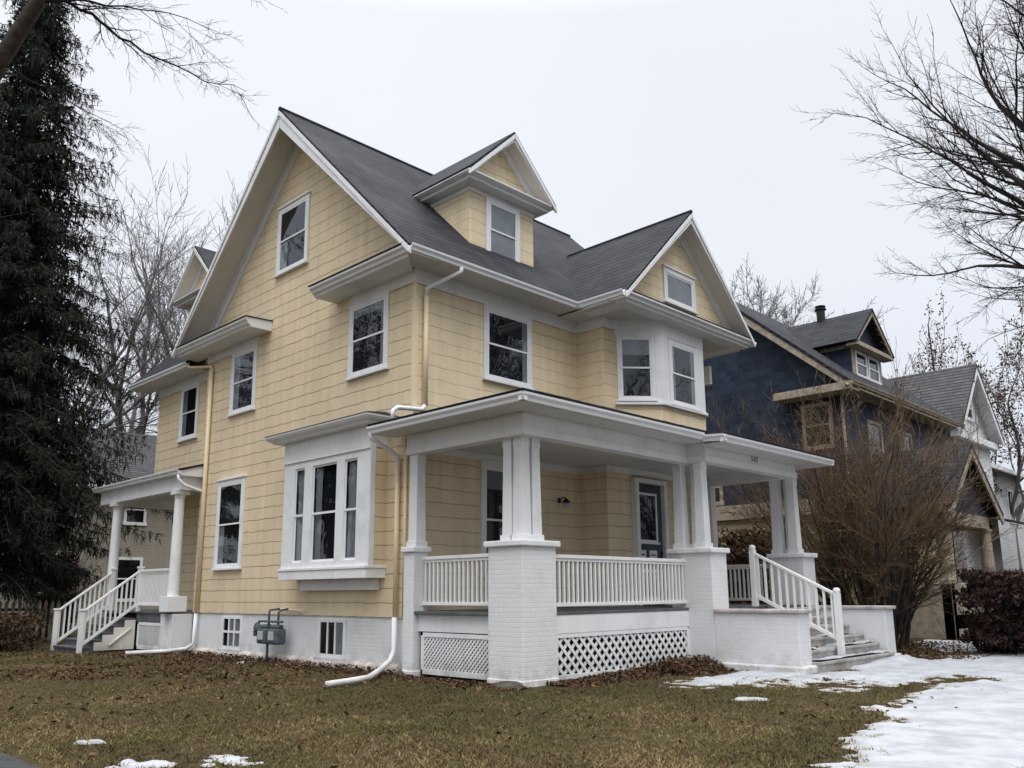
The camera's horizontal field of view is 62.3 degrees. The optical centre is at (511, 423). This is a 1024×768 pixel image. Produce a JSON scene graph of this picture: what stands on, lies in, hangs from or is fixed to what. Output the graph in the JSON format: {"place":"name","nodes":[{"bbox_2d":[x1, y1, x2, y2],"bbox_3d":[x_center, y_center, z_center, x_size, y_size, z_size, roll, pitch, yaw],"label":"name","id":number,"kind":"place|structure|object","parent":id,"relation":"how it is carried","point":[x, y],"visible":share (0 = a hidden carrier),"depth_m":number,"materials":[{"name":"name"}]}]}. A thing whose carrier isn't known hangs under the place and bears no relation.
{"place":"outdoors","nodes":[
{"label":"outdoors","id":0,"kind":"place"},
{"bbox_2d":[0,752,37,767],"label":"pavement","id":1,"kind":"structure","parent":0,"point":[7,761],"depth_m":7.41,"materials":[{"name":"concrete"}]},
{"bbox_2d":[0,629,1023,767],"bbox_3d":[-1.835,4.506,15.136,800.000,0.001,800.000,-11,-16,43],"label":"ground","id":2,"kind":"structure","parent":0,"point":[45,646],"depth_m":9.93,"materials":[{"name":"brown plant"}]},
{"bbox_2d":[0,212,28,261],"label":"bare tree","id":3,"kind":"object","parent":2,"relation":"on","point":[10,221],"visible":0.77,"depth_m":26.23,"materials":[{"name":"black plant"}]},
{"bbox_2d":[0,611,52,651],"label":"bush","id":4,"kind":"object","parent":2,"relation":"on","point":[7,641],"visible":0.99,"depth_m":22.59,"materials":[{"name":"brown plant"}]},
{"bbox_2d":[0,599,66,639],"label":"picket fence","id":5,"kind":"object","parent":2,"relation":"on","point":[13,609],"visible":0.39,"depth_m":27.71,"materials":[{"name":"brown wood"}]},
{"bbox_2d":[3,550,104,636],"bbox_3d":[-16.551,6.175,30.897,3.514,3.202,3.521,-11,-16,43],"label":"bush","id":6,"kind":"object","parent":2,"relation":"on","point":[75,560],"visible":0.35,"depth_m":30.58,"materials":[{"name":"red plant"}]},
{"bbox_2d":[0,0,173,621],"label":"spruce tree","id":7,"kind":"object","parent":2,"relation":"on","point":[34,468],"visible":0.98,"depth_m":28.09,"materials":[{"name":"green plant"}]},
{"bbox_2d":[0,428,173,629],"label":"house","id":8,"kind":"structure","parent":2,"relation":"on","point":[152,553],"depth_m":38.62,"materials":[{"name":"grey"}]},
{"bbox_2d":[104,557,142,601],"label":"window","id":9,"kind":"structure","parent":8,"relation":"in","point":[127,568],"depth_m":37.95,"materials":[{"name":"white paint"}]},
{"bbox_2d":[122,507,146,525],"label":"window","id":10,"kind":"structure","parent":8,"relation":"in","point":[137,515],"depth_m":38.57,"materials":[{"name":"white paint"}]},
{"bbox_2d":[73,739,105,744],"bbox_3d":[-4.205,3.178,8.414,0.408,0.068,0.176,0,-11,0],"label":"snow patch","id":11,"kind":"object","parent":2,"relation":"on","point":[96,741],"visible":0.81,"depth_m":8.37,"materials":[{"name":"white snow"}]},
{"bbox_2d":[24,138,226,433],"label":"bare tree","id":12,"kind":"object","parent":2,"relation":"on","point":[142,370],"visible":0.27,"depth_m":50.19,"materials":[{"name":"grey plant"}]},
{"bbox_2d":[32,174,223,435],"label":"bare tree","id":13,"kind":"object","parent":2,"relation":"on","point":[93,389],"visible":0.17,"depth_m":49.32,"materials":[{"name":"grey plant"}]},
{"bbox_2d":[104,759,177,767],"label":"snow patch","id":14,"kind":"object","parent":2,"relation":"on","point":[151,763],"visible":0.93,"depth_m":7.25,"materials":[{"name":"white snow"}]},
{"bbox_2d":[0,0,285,162],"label":"bare tree","id":15,"kind":"object","parent":2,"relation":"on","point":[15,36],"visible":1,"depth_m":9.46,"materials":[{"name":"grey plant"}]},
{"bbox_2d":[67,119,256,408],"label":"bare tree","id":16,"kind":"object","parent":2,"relation":"on","point":[165,330],"visible":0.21,"depth_m":47.86,"materials":[{"name":"grey plant"}]},
{"bbox_2d":[201,754,262,766],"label":"snow patch","id":17,"kind":"object","parent":2,"relation":"on","point":[234,759],"visible":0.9,"depth_m":7.43,"materials":[{"name":"white snow"}]},
{"bbox_2d":[50,106,900,687],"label":"house","id":18,"kind":"structure","parent":2,"relation":"on","point":[446,422],"depth_m":18.33,"materials":[{"name":"wood"}]},
{"bbox_2d":[176,381,200,442],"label":"window","id":19,"kind":"structure","parent":18,"relation":"in","point":[190,394],"depth_m":23.68,"materials":[{"name":"white paint"}]},
{"bbox_2d":[211,475,246,570],"bbox_3d":[-6.874,2.429,20.522,1.390,2.235,0.090,-11,-16,43],"label":"window","id":20,"kind":"structure","parent":18,"relation":"in","point":[231,491],"depth_m":20.54,"materials":[{"name":"white paint"}]},
{"bbox_2d":[217,616,242,652],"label":"basement window","id":21,"kind":"structure","parent":18,"relation":"in","point":[232,626],"depth_m":19.81,"materials":[{"name":"white paint"}]},
{"bbox_2d":[226,344,257,417],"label":"window","id":22,"kind":"structure","parent":18,"relation":"in","point":[244,362],"depth_m":21.02,"materials":[{"name":"white paint"}]},
{"bbox_2d":[253,608,303,662],"bbox_3d":[-5.036,4.527,18.041,1.581,1.142,0.371,-11,-16,43],"label":"gas meter","id":23,"kind":"object","parent":18,"relation":"attached to","point":[269,633],"visible":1,"depth_m":18.03,"materials":[{"name":"grey paint"}]},
{"bbox_2d":[273,190,311,278],"bbox_3d":[-5.259,-4.493,20.233,1.450,1.795,0.090,-11,-16,43],"label":"window","id":24,"kind":"structure","parent":18,"relation":"in","point":[294,216],"depth_m":20.25,"materials":[{"name":"white paint"}]},
{"bbox_2d":[313,618,346,662],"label":"basement window","id":25,"kind":"structure","parent":18,"relation":"in","point":[331,634],"depth_m":16.97,"materials":[{"name":"white paint"}]},
{"bbox_2d":[277,425,388,590],"bbox_3d":[-3.677,1.794,17.164,3.140,3.140,0.475,-11,-16,43],"label":"box window","id":26,"kind":"structure","parent":18,"relation":"in","point":[329,570],"depth_m":16.97,"materials":[{"name":"white paint"}]},
{"bbox_2d":[345,291,389,381],"bbox_3d":[-2.980,-1.779,17.427,1.410,1.640,0.090,-11,-16,43],"label":"window","id":27,"kind":"structure","parent":18,"relation":"in","point":[368,342],"depth_m":17.44,"materials":[{"name":"white paint"}]},
{"bbox_2d":[479,459,502,577],"bbox_3d":[-0.042,1.999,17.449,0.090,2.355,1.660,-11,-16,43],"label":"window","id":28,"kind":"structure","parent":18,"relation":"in","point":[491,472],"depth_m":17.17,"materials":[{"name":"white paint"}]},
{"bbox_2d":[482,304,534,389],"bbox_3d":[-0.062,-1.606,18.176,0.090,1.650,1.520,-11,-16,43],"label":"window","id":29,"kind":"structure","parent":18,"relation":"in","point":[507,336],"depth_m":18.18,"materials":[{"name":"white paint"}]},
{"bbox_2d":[616,334,657,401],"bbox_3d":[2.877,-1.278,19.567,0.946,1.610,0.090,0,-11,-3],"label":"window","id":30,"kind":"structure","parent":18,"relation":"in","point":[636,375],"depth_m":19.59,"materials":[{"name":"white paint"}]},
{"bbox_2d":[639,483,664,605],"bbox_3d":[3.209,2.784,19.498,0.121,2.770,1.000,-11,-16,43],"label":"door","id":31,"kind":"structure","parent":18,"relation":"in","point":[649,495],"depth_m":19.63,"materials":[{"name":"wood"}]},
{"bbox_2d":[662,264,698,314],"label":"window","id":32,"kind":"structure","parent":18,"relation":"in","point":[678,286],"depth_m":20.66,"materials":[{"name":"white paint"}]},
{"bbox_2d":[668,339,701,411],"bbox_3d":[4.122,-1.124,20.233,0.090,1.610,1.280,-11,-16,43],"label":"window","id":33,"kind":"structure","parent":18,"relation":"in","point":[683,367],"depth_m":20.27,"materials":[{"name":"white paint"}]},
{"bbox_2d":[769,607,891,659],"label":"step snow","id":34,"kind":"structure","parent":18,"relation":"on","point":[841,656],"depth_m":16.60,"materials":[{"name":"white snow"}]},
{"bbox_2d":[494,681,522,689],"bbox_3d":[-0.045,4.007,12.933,0.464,0.130,0.457,-11,-16,43],"label":"stone","id":35,"kind":"object","parent":2,"relation":"on","point":[509,684],"visible":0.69,"depth_m":12.79,"materials":[{"name":"grey stone"}]},
{"bbox_2d":[0,605,1020,767],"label":"fallen leaves","id":36,"kind":"object","parent":2,"relation":"on","point":[694,665],"visible":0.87,"depth_m":15.12,"materials":[{"name":"brown plant"}]},
{"bbox_2d":[732,697,769,700],"bbox_3d":[3.193,3.701,11.310,0.572,0.067,0.252,0,-11,0],"label":"snow patch","id":37,"kind":"object","parent":2,"relation":"on","point":[747,698],"visible":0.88,"depth_m":11.29,"materials":[{"name":"white snow"}]},
{"bbox_2d":[717,522,785,603],"bbox_3d":[6.347,5.074,26.917,6.586,3.541,4.294,-11,-16,43],"label":"hedge","id":38,"kind":"object","parent":2,"relation":"on","point":[735,545],"visible":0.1,"depth_m":25.72,"materials":[{"name":"brown plant"}]},
{"bbox_2d":[717,252,898,374],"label":"bare tree","id":39,"kind":"object","parent":2,"relation":"on","point":[783,311],"visible":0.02,"depth_m":49.07,"materials":[{"name":"grey plant"}]},
{"bbox_2d":[660,639,1023,767],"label":"snow","id":40,"kind":"structure","parent":2,"relation":"on","point":[981,725],"depth_m":10.04,"materials":[{"name":"white snow"}]},
{"bbox_2d":[705,322,1023,648],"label":"bare shrub","id":41,"kind":"object","parent":2,"relation":"on","point":[836,545],"visible":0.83,"depth_m":21.24,"materials":[{"name":"brown plant"}]},
{"bbox_2d":[789,0,1023,371],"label":"bare tree","id":42,"kind":"object","parent":2,"relation":"on","point":[1008,161],"visible":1,"depth_m":15.14,"materials":[{"name":"grey plant"}]},
{"bbox_2d":[888,363,1023,609],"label":"house","id":43,"kind":"structure","parent":2,"relation":"on","point":[951,389],"depth_m":38.23,"materials":[{"name":"grey wood"}]},
{"bbox_2d":[927,324,934,370],"bbox_3d":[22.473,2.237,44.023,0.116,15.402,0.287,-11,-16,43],"label":"antenna","id":44,"kind":"object","parent":43,"relation":"attached to","point":[931,349],"visible":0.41,"depth_m":45.20,"materials":[{"name":"black metal"}]},
{"bbox_2d":[967,400,974,422],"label":"window","id":45,"kind":"structure","parent":43,"relation":"in","point":[970,412],"depth_m":37.89,"materials":[{"name":"white paint"}]},
{"bbox_2d":[1006,490,1016,523],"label":"window","id":46,"kind":"structure","parent":43,"relation":"in","point":[1009,493],"depth_m":45.59,"materials":[{"name":"white paint"}]},
{"bbox_2d":[906,282,1023,570],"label":"bare tree","id":47,"kind":"object","parent":2,"relation":"on","point":[1018,511],"visible":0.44,"depth_m":45.28,"materials":[{"name":"brown plant"}]},
{"bbox_2d":[937,567,1023,655],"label":"hedge","id":48,"kind":"object","parent":2,"relation":"on","point":[1000,629],"visible":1,"depth_m":18.60,"materials":[{"name":"red plant"}]},
{"bbox_2d":[0,0,1023,510],"label":"sky","id":49,"kind":"structure","parent":0,"point":[631,115],"materials":[{"name":"white"}]},
{"bbox_2d":[703,302,1004,639],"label":"house","id":50,"kind":"structure","parent":0,"point":[851,344],"depth_m":29.20,"materials":[{"name":"blue wood"}]},
{"bbox_2d":[712,486,724,505],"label":"window","id":51,"kind":"structure","parent":50,"relation":"in","point":[719,502],"depth_m":30.07,"materials":[{"name":"beige paint"}]},
{"bbox_2d":[801,401,834,450],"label":"window","id":52,"kind":"structure","parent":50,"relation":"in","point":[821,412],"depth_m":27.88,"materials":[{"name":"beige paint"}]},
{"bbox_2d":[866,419,883,456],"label":"window","id":53,"kind":"structure","parent":50,"relation":"in","point":[871,423],"depth_m":29.06,"materials":[{"name":"beige paint"}]},
{"bbox_2d":[898,431,912,449],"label":"window","id":54,"kind":"structure","parent":50,"relation":"in","point":[909,442],"depth_m":31.18,"materials":[{"name":"beige paint"}]}
]}

